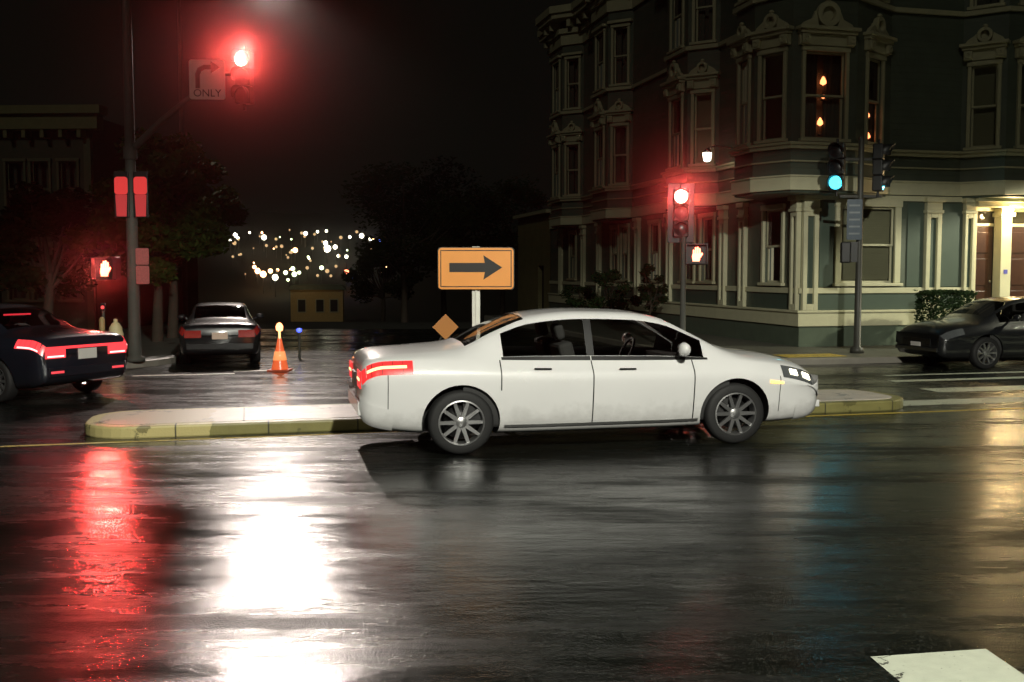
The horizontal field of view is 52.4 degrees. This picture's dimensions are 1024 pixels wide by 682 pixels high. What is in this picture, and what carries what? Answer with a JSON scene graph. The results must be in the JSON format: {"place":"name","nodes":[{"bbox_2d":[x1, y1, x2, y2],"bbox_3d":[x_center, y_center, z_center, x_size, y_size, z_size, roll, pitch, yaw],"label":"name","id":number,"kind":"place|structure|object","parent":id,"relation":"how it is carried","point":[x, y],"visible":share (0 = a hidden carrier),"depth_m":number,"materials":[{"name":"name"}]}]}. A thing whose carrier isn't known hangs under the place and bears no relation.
{"place":"outdoors","nodes":[
{"label":"outdoors","id":0,"kind":"place"},
{"bbox_2d":[0,104,197,330],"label":"apartment building","id":1,"kind":"structure","parent":0,"point":[54,148],"depth_m":32.53,"materials":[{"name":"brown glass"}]},
{"bbox_2d":[2,158,26,212],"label":"window","id":2,"kind":"structure","parent":1,"relation":"in","point":[17,172],"depth_m":32.55,"materials":[{"name":"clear glass"}]},
{"bbox_2d":[5,246,29,301],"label":"window","id":3,"kind":"structure","parent":1,"relation":"in","point":[17,296],"depth_m":32.83,"materials":[{"name":"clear glass"}]},
{"bbox_2d":[27,158,51,196],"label":"window","id":4,"kind":"structure","parent":1,"relation":"in","point":[43,174],"depth_m":32.51,"materials":[{"name":"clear glass"}]},
{"bbox_2d":[30,242,56,301],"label":"window","id":5,"kind":"structure","parent":1,"relation":"in","point":[40,298],"depth_m":32.64,"materials":[{"name":"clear glass"}]},
{"bbox_2d":[55,158,79,203],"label":"window","id":6,"kind":"structure","parent":1,"relation":"in","point":[70,175],"depth_m":32.50,"materials":[{"name":"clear glass"}]},
{"bbox_2d":[57,242,84,301],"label":"window","id":7,"kind":"structure","parent":1,"relation":"in","point":[79,298],"depth_m":32.62,"materials":[{"name":"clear glass"}]},
{"bbox_2d":[100,303,105,318],"bbox_3d":[-8.463,-0.170,21.571,0.100,1.220,0.090,0,4,0],"label":"push button","id":8,"kind":"object","parent":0,"point":[103,307],"visible":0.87,"depth_m":21.50,"materials":[{"name":"grey"}]},
{"bbox_2d":[106,321,184,359],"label":"pavement","id":9,"kind":"structure","parent":0,"point":[166,347],"depth_m":26.86,"materials":[{"name":"concrete"}]},
{"bbox_2d":[0,181,103,314],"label":"street tree","id":10,"kind":"object","parent":9,"relation":"on","point":[35,270],"visible":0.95,"depth_m":27.04,"materials":[{"name":"green plant"}]},
{"bbox_2d":[99,317,104,330],"bbox_3d":[-8.367,-0.016,21.246,0.110,0.955,0.110,0,4,0],"label":"bollard","id":11,"kind":"object","parent":9,"relation":"on","point":[101,323],"visible":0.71,"depth_m":21.18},
{"bbox_2d":[60,154,231,341],"bbox_3d":[-9.642,-2.458,27.622,4.192,5.002,3.994,-2,4,-32],"label":"street tree","id":12,"kind":"object","parent":9,"relation":"on","point":[203,236],"visible":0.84,"depth_m":27.11,"materials":[{"name":"green plant"}]},
{"bbox_2d":[126,350,179,368],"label":"kerb","id":13,"kind":"structure","parent":9,"relation":"on","point":[175,358],"depth_m":22.22,"materials":[{"name":"concrete"}]},
{"bbox_2d":[109,319,123,335],"bbox_3d":[-7.974,0.017,20.947,0.424,0.930,0.424,2,4,25],"label":"fire hydrant","id":14,"kind":"object","parent":13,"relation":"on","point":[115,326],"visible":0.18,"depth_m":20.85,"materials":[{"name":"metal"}]},
{"bbox_2d":[122,0,230,361],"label":"signal pole","id":15,"kind":"object","parent":9,"relation":"on","point":[132,146],"visible":0.91,"depth_m":21.43,"materials":[{"name":"metal"}]},
{"bbox_2d":[90,257,120,279],"bbox_3d":[-8.372,-1.492,21.428,0.480,0.480,0.380,1,4,8],"label":"pedestrian signal","id":16,"kind":"object","parent":15,"relation":"attached to","point":[105,268],"visible":1,"depth_m":21.39,"materials":[{"name":"black"}]},
{"bbox_2d":[114,171,132,217],"bbox_3d":[-8.005,-3.018,21.441,0.370,0.940,0.112,0,4,0],"label":"panel sign","id":17,"kind":"object","parent":15,"relation":"attached to","point":[121,195],"visible":1,"depth_m":21.39,"materials":[{"name":"red"}]},
{"bbox_2d":[132,171,148,217],"bbox_3d":[-7.677,-3.018,21.441,0.370,0.940,0.112,0,4,0],"label":"panel sign","id":18,"kind":"object","parent":15,"relation":"attached to","point":[140,194],"visible":1,"depth_m":21.39,"materials":[{"name":"red"}]},
{"bbox_2d":[136,248,149,283],"bbox_3d":[-7.642,-1.548,21.511,0.270,0.740,0.012,0,4,0],"label":"pole sign","id":19,"kind":"object","parent":15,"relation":"attached to","point":[142,272],"visible":1,"depth_m":21.50,"materials":[{"name":"metal"}]},
{"bbox_2d":[189,59,224,100],"bbox_3d":[-6.238,-5.340,21.294,0.720,0.820,0.057,0,4,-4],"label":"turn sign","id":20,"kind":"object","parent":15,"relation":"attached to","point":[207,79],"visible":1,"depth_m":21.27,"materials":[{"name":"white"}]},
{"bbox_2d":[230,45,253,110],"bbox_3d":[-5.492,-5.356,21.102,0.340,1.300,0.460,1,4,14],"label":"traffic light","id":21,"kind":"object","parent":15,"relation":"attached to","point":[242,76],"visible":1,"depth_m":21.10,"materials":[{"name":"red"}]},
{"bbox_2d":[106,127,249,337],"bbox_3d":[-9.614,-3.028,29.265,4.080,5.918,3.575,0,4,-1],"label":"street tree","id":22,"kind":"object","parent":9,"relation":"on","point":[222,202],"visible":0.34,"depth_m":29.06,"materials":[{"name":"green plant"}]},
{"bbox_2d":[177,0,187,321],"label":"street lamp","id":23,"kind":"object","parent":9,"relation":"on","point":[184,267],"visible":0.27,"depth_m":38.15,"materials":[{"name":"metal"}]},
{"bbox_2d":[0,0,573,213],"label":"sky","id":24,"kind":"structure","parent":0,"point":[341,87],"materials":[{"name":"black"}]},
{"bbox_2d":[287,284,346,321],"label":"house","id":25,"kind":"structure","parent":0,"point":[317,302],"depth_m":104.94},
{"bbox_2d":[297,299,305,312],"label":"window","id":26,"kind":"structure","parent":25,"relation":"in","point":[301,303],"depth_m":104.72,"materials":[{"name":"glass"}]},
{"bbox_2d":[315,299,324,312],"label":"window","id":27,"kind":"structure","parent":25,"relation":"in","point":[319,303],"depth_m":104.95,"materials":[{"name":"glass"}]},
{"bbox_2d":[329,299,338,312],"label":"window","id":28,"kind":"structure","parent":25,"relation":"in","point":[333,303],"depth_m":105.16,"materials":[{"name":"glass"}]},
{"bbox_2d":[197,208,550,328],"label":"ground","id":29,"kind":"structure","parent":0,"point":[221,277],"depth_m":179.24,"materials":[{"name":"black"}]},
{"bbox_2d":[255,268,259,288],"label":"hillside lamp","id":30,"kind":"object","parent":29,"relation":"on","point":[257,270],"visible":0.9,"depth_m":166.50,"materials":[{"name":"grey"}]},
{"bbox_2d":[260,271,265,293],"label":"hillside lamp","id":31,"kind":"object","parent":29,"relation":"on","point":[263,274],"visible":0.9,"depth_m":160.44,"materials":[{"name":"grey"}]},
{"bbox_2d":[261,235,266,251],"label":"hillside lamp","id":32,"kind":"object","parent":29,"relation":"on","point":[263,237],"visible":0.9,"depth_m":213.82,"materials":[{"name":"grey"}]},
{"bbox_2d":[268,269,272,288],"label":"hillside lamp","id":33,"kind":"object","parent":29,"relation":"on","point":[270,271],"visible":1,"depth_m":165.60,"materials":[{"name":"grey"}]},
{"bbox_2d":[272,274,277,296],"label":"hillside lamp","id":34,"kind":"object","parent":29,"relation":"on","point":[275,277],"visible":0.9,"depth_m":155.51,"materials":[{"name":"grey"}]},
{"bbox_2d":[293,248,297,265],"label":"hillside lamp","id":35,"kind":"object","parent":29,"relation":"on","point":[295,250],"visible":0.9,"depth_m":195.19,"materials":[{"name":"grey"}]},
{"bbox_2d":[324,245,330,263],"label":"hillside lamp","id":36,"kind":"object","parent":29,"relation":"on","point":[327,248],"visible":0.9,"depth_m":196.92,"materials":[{"name":"grey"}]},
{"bbox_2d":[341,246,424,321],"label":"street tree","id":37,"kind":"object","parent":29,"relation":"on","point":[366,287],"visible":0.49,"depth_m":59.56,"materials":[{"name":"green plant"}]},
{"bbox_2d":[338,161,488,321],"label":"street tree","id":38,"kind":"object","parent":29,"relation":"on","point":[400,248],"visible":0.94,"depth_m":44.32,"materials":[{"name":"green plant"}]},
{"bbox_2d":[376,155,516,317],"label":"street tree","id":39,"kind":"object","parent":29,"relation":"on","point":[410,197],"visible":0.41,"depth_m":51.92,"materials":[{"name":"green plant"}]},
{"bbox_2d":[513,209,550,310],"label":"side annex","id":40,"kind":"object","parent":29,"relation":"on","point":[534,255],"visible":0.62,"depth_m":50.41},
{"bbox_2d":[542,266,543,307],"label":"door","id":41,"kind":"structure","parent":40,"relation":"in","point":[542,266],"depth_m":49.64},
{"bbox_2d":[0,329,1023,681],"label":"road","id":42,"kind":"structure","parent":0,"point":[844,547],"depth_m":7.76,"materials":[{"name":"asphalt"}]},
{"bbox_2d":[0,303,126,401],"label":"car","id":43,"kind":"object","parent":42,"relation":"on","point":[39,348],"visible":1,"depth_m":16.03,"materials":[{"name":"black paint"}]},
{"bbox_2d":[133,373,234,375],"bbox_3d":[-6.381,0.655,20.251,1.900,0.001,0.220,-1,4,-14],"label":"stop line","id":44,"kind":"object","parent":42,"relation":"on","point":[184,374],"visible":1,"depth_m":20.28,"materials":[{"name":"white paint"}]},
{"bbox_2d":[177,302,263,363],"bbox_3d":[-6.783,-0.258,24.241,2.001,1.302,4.769,-1,4,-15],"label":"car","id":45,"kind":"object","parent":42,"relation":"on","point":[218,328],"visible":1,"depth_m":22.11,"materials":[{"name":"black paint"}]},
{"bbox_2d":[234,369,293,371],"bbox_3d":[-5.032,0.597,21.123,1.200,0.001,0.220,-1,4,-14],"label":"stop line","id":46,"kind":"object","parent":42,"relation":"on","point":[251,370],"visible":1,"depth_m":21.11,"materials":[{"name":"white paint"}]},
{"bbox_2d":[267,322,292,371],"bbox_3d":[-4.703,0.115,21.054,0.440,0.980,0.440,0,4,0],"label":"traffic cone","id":47,"kind":"object","parent":42,"relation":"on","point":[279,364],"visible":1,"depth_m":20.97,"materials":[{"name":"orange"}]},
{"bbox_2d":[297,328,301,358],"bbox_3d":[-4.918,0.053,24.056,0.120,0.706,0.120,0,4,0],"label":"blue lamp","id":48,"kind":"object","parent":42,"relation":"on","point":[299,330],"visible":1,"depth_m":24.04,"materials":[{"name":"grey"}]},
{"bbox_2d":[433,314,457,339],"bbox_3d":[-1.560,-0.120,24.295,0.637,1.041,0.532,0,4,-6],"label":"diamond sign","id":49,"kind":"object","parent":42,"relation":"on","point":[445,326],"visible":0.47,"depth_m":24.02,"materials":[{"name":"metal"}]},
{"bbox_2d":[85,389,902,438],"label":"traffic island kerb","id":50,"kind":"structure","parent":42,"relation":"on","point":[94,427],"depth_m":12.93,"materials":[{"name":"paint"}]},
{"bbox_2d":[99,389,891,424],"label":"traffic island","id":51,"kind":"structure","parent":50,"relation":"on","point":[227,414],"depth_m":13.61,"materials":[{"name":"concrete"}]},
{"bbox_2d":[438,246,513,339],"bbox_3d":[-0.490,-0.190,14.212,1.040,2.195,0.154,0,4,-2],"label":"arrow sign","id":52,"kind":"object","parent":51,"relation":"on","point":[475,269],"visible":0.76,"depth_m":14.09,"materials":[{"name":"orange"}]},
{"bbox_2d":[0,408,1023,446],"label":"yellow edge line","id":53,"kind":"object","parent":42,"relation":"on","point":[401,431],"depth_m":12.72,"materials":[{"name":"paint"}]},
{"bbox_2d":[348,308,818,453],"bbox_3d":[0.855,0.383,12.574,5.522,1.569,2.148,-1,4,-13],"label":"car","id":54,"kind":"object","parent":42,"relation":"on","point":[465,383],"visible":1,"depth_m":11.73,"materials":[{"name":"white paint"}]},
{"bbox_2d":[871,649,1023,681],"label":"crosswalk marking","id":55,"kind":"object","parent":42,"relation":"on","point":[980,665],"visible":1,"depth_m":5.26,"materials":[{"name":"white paint"}]},
{"bbox_2d":[885,371,1023,375],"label":"crosswalk marking","id":56,"kind":"object","parent":42,"relation":"on","point":[953,373],"visible":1,"depth_m":20.48,"materials":[{"name":"white paint"}]},
{"bbox_2d":[887,376,1023,381],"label":"crosswalk marking","id":57,"kind":"object","parent":42,"relation":"on","point":[955,379],"visible":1,"depth_m":19.34,"materials":[{"name":"white paint"}]},
{"bbox_2d":[895,296,1023,368],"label":"car","id":58,"kind":"object","parent":42,"relation":"on","point":[989,331],"visible":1,"depth_m":21.45,"materials":[{"name":"black paint"}]},
{"bbox_2d":[903,397,1023,405],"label":"crosswalk marking","id":59,"kind":"object","parent":42,"relation":"on","point":[961,401],"depth_m":16.06,"materials":[{"name":"white paint"}]},
{"bbox_2d":[922,385,1023,391],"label":"crosswalk marking","id":60,"kind":"object","parent":42,"relation":"on","point":[987,388],"visible":1,"depth_m":17.85,"materials":[{"name":"white paint"}]},
{"bbox_2d":[485,315,921,357],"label":"pavement","id":61,"kind":"structure","parent":0,"point":[618,330],"depth_m":27.62,"materials":[{"name":"concrete"}]},
{"bbox_2d":[559,284,598,319],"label":"shrub","id":62,"kind":"object","parent":61,"relation":"on","point":[587,291],"visible":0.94,"depth_m":40.39,"materials":[{"name":"green plant"}]},
{"bbox_2d":[587,268,632,324],"bbox_3d":[3.372,-1.551,36.374,1.630,2.026,1.677,-1,4,-8],"label":"shrub","id":63,"kind":"object","parent":61,"relation":"on","point":[616,298],"visible":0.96,"depth_m":36.14,"materials":[{"name":"green plant"}]},
{"bbox_2d":[630,263,668,330],"bbox_3d":[4.340,-1.421,33.146,1.154,2.192,1.283,-3,5,-40],"label":"shrub","id":64,"kind":"object","parent":61,"relation":"on","point":[651,290],"visible":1,"depth_m":32.98,"materials":[{"name":"green plant"}]},
{"bbox_2d":[680,220,685,330],"bbox_3d":[3.829,-1.300,23.265,0.280,3.250,0.280,0,4,0],"label":"signal post","id":65,"kind":"object","parent":61,"relation":"on","point":[683,289],"visible":0.56,"depth_m":23.22,"materials":[{"name":"metal"}]},
{"bbox_2d":[667,183,693,242],"bbox_3d":[3.754,-2.849,23.102,0.580,1.320,0.460,1,4,8],"label":"traffic light","id":66,"kind":"object","parent":65,"relation":"attached to","point":[680,202],"visible":1,"depth_m":23.15,"materials":[{"name":"red"}]},
{"bbox_2d":[686,243,707,264],"bbox_3d":[4.119,-1.937,23.202,0.480,0.480,0.380,1,4,8],"label":"pedestrian signal","id":67,"kind":"object","parent":65,"relation":"attached to","point":[696,253],"visible":1,"depth_m":23.16,"materials":[{"name":"black"}]},
{"bbox_2d":[484,316,1023,364],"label":"kerb","id":68,"kind":"structure","parent":61,"relation":"on","point":[853,360],"depth_m":22.98,"materials":[{"name":"concrete"}]},
{"bbox_2d":[535,0,1023,346],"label":"corner house","id":69,"kind":"structure","parent":61,"relation":"on","point":[651,100],"depth_m":26.73,"materials":[{"name":"green wood"}]},
{"bbox_2d":[550,144,559,198],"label":"window","id":70,"kind":"structure","parent":69,"relation":"in","point":[558,145],"depth_m":44.27,"materials":[{"name":"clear glass"}]},
{"bbox_2d":[550,59,560,115],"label":"window","id":71,"kind":"structure","parent":69,"relation":"in","point":[558,110],"depth_m":44.07,"materials":[{"name":"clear glass"}]},
{"bbox_2d":[566,230,576,279],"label":"window","id":72,"kind":"structure","parent":69,"relation":"in","point":[573,232],"depth_m":44.57,"materials":[{"name":"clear glass"}]},
{"bbox_2d":[562,141,581,196],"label":"window","id":73,"kind":"structure","parent":69,"relation":"in","point":[572,151],"depth_m":43.12,"materials":[{"name":"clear glass"}]},
{"bbox_2d":[563,55,581,110],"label":"window","id":74,"kind":"structure","parent":69,"relation":"in","point":[574,65],"depth_m":42.88,"materials":[{"name":"black glass"}]},
{"bbox_2d":[592,125,604,188],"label":"window","id":75,"kind":"structure","parent":69,"relation":"in","point":[601,160],"depth_m":38.71,"materials":[{"name":"beige wood"}]},
{"bbox_2d":[593,28,604,93],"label":"window","id":76,"kind":"structure","parent":69,"relation":"in","point":[601,64],"depth_m":38.53,"materials":[{"name":"beige glass"}]},
{"bbox_2d":[609,224,618,281],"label":"window","id":77,"kind":"structure","parent":69,"relation":"in","point":[615,228],"depth_m":39.36,"materials":[{"name":"beige glass"}]},
{"bbox_2d":[608,122,629,185],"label":"window","id":78,"kind":"structure","parent":69,"relation":"in","point":[621,132],"depth_m":37.60,"materials":[{"name":"black glass"}]},
{"bbox_2d":[609,22,630,86],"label":"window","id":79,"kind":"structure","parent":69,"relation":"in","point":[620,39],"depth_m":37.36,"materials":[{"name":"black glass"}]},
{"bbox_2d":[617,223,629,281],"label":"window","id":80,"kind":"structure","parent":69,"relation":"in","point":[626,231],"depth_m":38.24,"materials":[{"name":"beige glass"}]},
{"bbox_2d":[647,219,660,282],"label":"window","id":81,"kind":"structure","parent":69,"relation":"in","point":[656,254],"depth_m":35.45,"materials":[{"name":"beige glass"}]},
{"bbox_2d":[665,92,683,171],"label":"window","id":82,"kind":"structure","parent":69,"relation":"in","point":[678,137],"depth_m":31.86,"materials":[{"name":"beige glass"}]},
{"bbox_2d":[666,0,684,54],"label":"window","id":83,"kind":"structure","parent":69,"relation":"in","point":[679,19],"depth_m":31.64,"materials":[{"name":"beige glass"}]},
{"bbox_2d":[677,215,708,283],"bbox_3d":[5.677,-2.868,32.613,0.550,2.120,1.190,-1,4,-14],"label":"window","id":84,"kind":"structure","parent":69,"relation":"in","point":[691,280],"depth_m":32.22,"materials":[{"name":"beige glass"}]},
{"bbox_2d":[688,88,715,166],"bbox_3d":[5.650,-6.264,30.628,0.830,2.240,0.390,2,4,31],"label":"window","id":85,"kind":"structure","parent":69,"relation":"in","point":[704,104],"depth_m":30.70,"materials":[{"name":"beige glass"}]},
{"bbox_2d":[689,0,717,45],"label":"window","id":86,"kind":"structure","parent":69,"relation":"in","point":[705,19],"depth_m":30.51,"materials":[{"name":"beige glass"}]},
{"bbox_2d":[695,212,715,283],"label":"window","id":87,"kind":"structure","parent":69,"relation":"in","point":[712,221],"depth_m":31.53,"materials":[{"name":"beige glass"}]},
{"bbox_2d":[702,145,730,161],"bbox_3d":[5.721,-5.225,28.991,0.904,0.460,0.300,-1,4,-14],"label":"wall lantern","id":88,"kind":"object","parent":69,"relation":"attached to","point":[707,152],"depth_m":28.85,"materials":[{"name":"grey"}]},
{"bbox_2d":[734,0,748,6],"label":"window","id":89,"kind":"structure","parent":69,"relation":"in","point":[740,2],"depth_m":25.84,"materials":[{"name":"beige glass"}]},
{"bbox_2d":[733,54,766,148],"bbox_3d":[5.944,-5.954,25.967,0.550,2.240,0.780,-1,4,-14],"label":"window","id":90,"kind":"structure","parent":69,"relation":"in","point":[746,66],"depth_m":26.06,"materials":[{"name":"beige glass"}]},
{"bbox_2d":[753,46,787,144],"bbox_3d":[6.330,-5.896,25.091,0.390,2.240,0.900,-3,5,-41],"label":"window","id":91,"kind":"structure","parent":69,"relation":"in","point":[775,89],"depth_m":25.22,"materials":[{"name":"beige glass"}]},
{"bbox_2d":[757,203,785,285],"bbox_3d":[6.928,-2.514,27.289,0.390,2.120,1.290,-1,4,-14],"label":"window","id":92,"kind":"structure","parent":69,"relation":"in","point":[776,251],"depth_m":27.49,"materials":[{"name":"beige glass"}]},
{"bbox_2d":[817,118,822,135],"bbox_3d":[7.447,-5.188,25.151,0.140,0.433,0.140,-1,4,-14],"label":"window lamp","id":93,"kind":"object","parent":69,"relation":"attached to","point":[819,122],"visible":1,"depth_m":25.12,"materials":[{"name":"metal"}]},
{"bbox_2d":[820,76,825,94],"bbox_3d":[7.505,-6.163,25.087,0.150,0.442,0.150,-1,4,-14],"label":"window lamp","id":94,"kind":"object","parent":69,"relation":"attached to","point":[823,81],"visible":0.98,"depth_m":25.05,"materials":[{"name":"metal"}]},
{"bbox_2d":[798,45,850,142],"bbox_3d":[7.429,-5.889,24.995,1.340,2.240,0.550,-1,4,-14],"label":"window","id":95,"kind":"structure","parent":69,"relation":"in","point":[815,65],"depth_m":25.04,"materials":[{"name":"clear glass"}]},
{"bbox_2d":[832,199,902,285],"bbox_3d":[8.987,-2.491,26.417,1.960,2.190,0.390,-1,4,-14],"label":"window","id":96,"kind":"structure","parent":69,"relation":"in","point":[875,250],"depth_m":26.53,"materials":[{"name":"clear glass"}]},
{"bbox_2d":[864,51,886,144],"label":"window","id":97,"kind":"structure","parent":69,"relation":"in","point":[869,100],"depth_m":25.86,"materials":[{"name":"beige glass"}]},
{"bbox_2d":[963,59,1002,150],"bbox_3d":[12.045,-5.990,26.511,0.900,2.240,0.390,3,5,35],"label":"window","id":98,"kind":"structure","parent":69,"relation":"in","point":[984,117],"depth_m":26.59,"materials":[{"name":"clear glass"}]},
{"bbox_2d":[975,227,992,302],"bbox_3d":[12.401,-1.740,27.550,0.710,2.560,0.090,-1,4,-14],"label":"door","id":99,"kind":"structure","parent":69,"relation":"in","point":[984,244],"depth_m":27.53,"materials":[{"name":"brown wood"}]},
{"bbox_2d":[967,0,1005,10],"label":"window","id":100,"kind":"structure","parent":69,"relation":"in","point":[979,4],"depth_m":26.37,"materials":[{"name":"beige glass"}]},
{"bbox_2d":[1010,227,1023,295],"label":"door","id":101,"kind":"structure","parent":69,"relation":"in","point":[1017,243],"depth_m":27.78,"materials":[{"name":"brown wood"}]},
{"bbox_2d":[1013,58,1023,148],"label":"window","id":102,"kind":"structure","parent":69,"relation":"in","point":[1019,135],"depth_m":26.21,"materials":[{"name":"beige glass"}]},
{"bbox_2d":[1018,0,1023,5],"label":"window","id":103,"kind":"structure","parent":69,"relation":"in","point":[1021,3],"depth_m":25.98,"materials":[{"name":"beige glass"}]},
{"bbox_2d":[775,353,843,356],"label":"tactile ramp","id":104,"kind":"structure","parent":61,"relation":"on","point":[808,355],"depth_m":23.21,"materials":[{"name":"yellow paint"}]},
{"bbox_2d":[839,134,881,352],"bbox_3d":[7.983,-2.219,23.905,0.960,5.000,0.320,0,4,0],"label":"signal post","id":105,"kind":"object","parent":61,"relation":"on","point":[856,347],"visible":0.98,"depth_m":23.87,"materials":[{"name":"metal"}]},
{"bbox_2d":[827,139,845,195],"bbox_3d":[7.377,-3.960,23.681,0.340,1.300,0.460,2,4,30],"label":"traffic light","id":106,"kind":"object","parent":105,"relation":"attached to","point":[836,165],"visible":1,"depth_m":23.67,"materials":[{"name":"black"}]},
{"bbox_2d":[840,242,858,262],"bbox_3d":[7.735,-2.030,23.866,0.380,0.480,0.480,1,4,15],"label":"pedestrian signal","id":107,"kind":"object","parent":105,"relation":"attached to","point":[848,252],"visible":1,"depth_m":23.64,"materials":[{"name":"metal"}]},
{"bbox_2d":[846,199,862,239],"bbox_3d":[7.822,-2.774,23.754,0.340,0.920,0.018,0,4,4],"label":"vertical sign","id":108,"kind":"object","parent":105,"relation":"attached to","point":[854,219],"visible":1,"depth_m":23.75,"materials":[{"name":"metal"}]},
{"bbox_2d":[872,139,894,196],"bbox_3d":[8.472,-3.942,23.686,0.460,1.300,0.340,2,4,28],"label":"traffic light","id":109,"kind":"object","parent":105,"relation":"attached to","point":[880,167],"visible":1,"depth_m":23.59,"materials":[{"name":"black"}]},
{"bbox_2d":[913,288,977,322],"bbox_3d":[10.658,-0.562,25.592,1.370,1.474,0.912,-1,4,-14],"label":"clipped hedge","id":110,"kind":"object","parent":61,"relation":"on","point":[928,295],"visible":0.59,"depth_m":25.26,"materials":[{"name":"green plant"}]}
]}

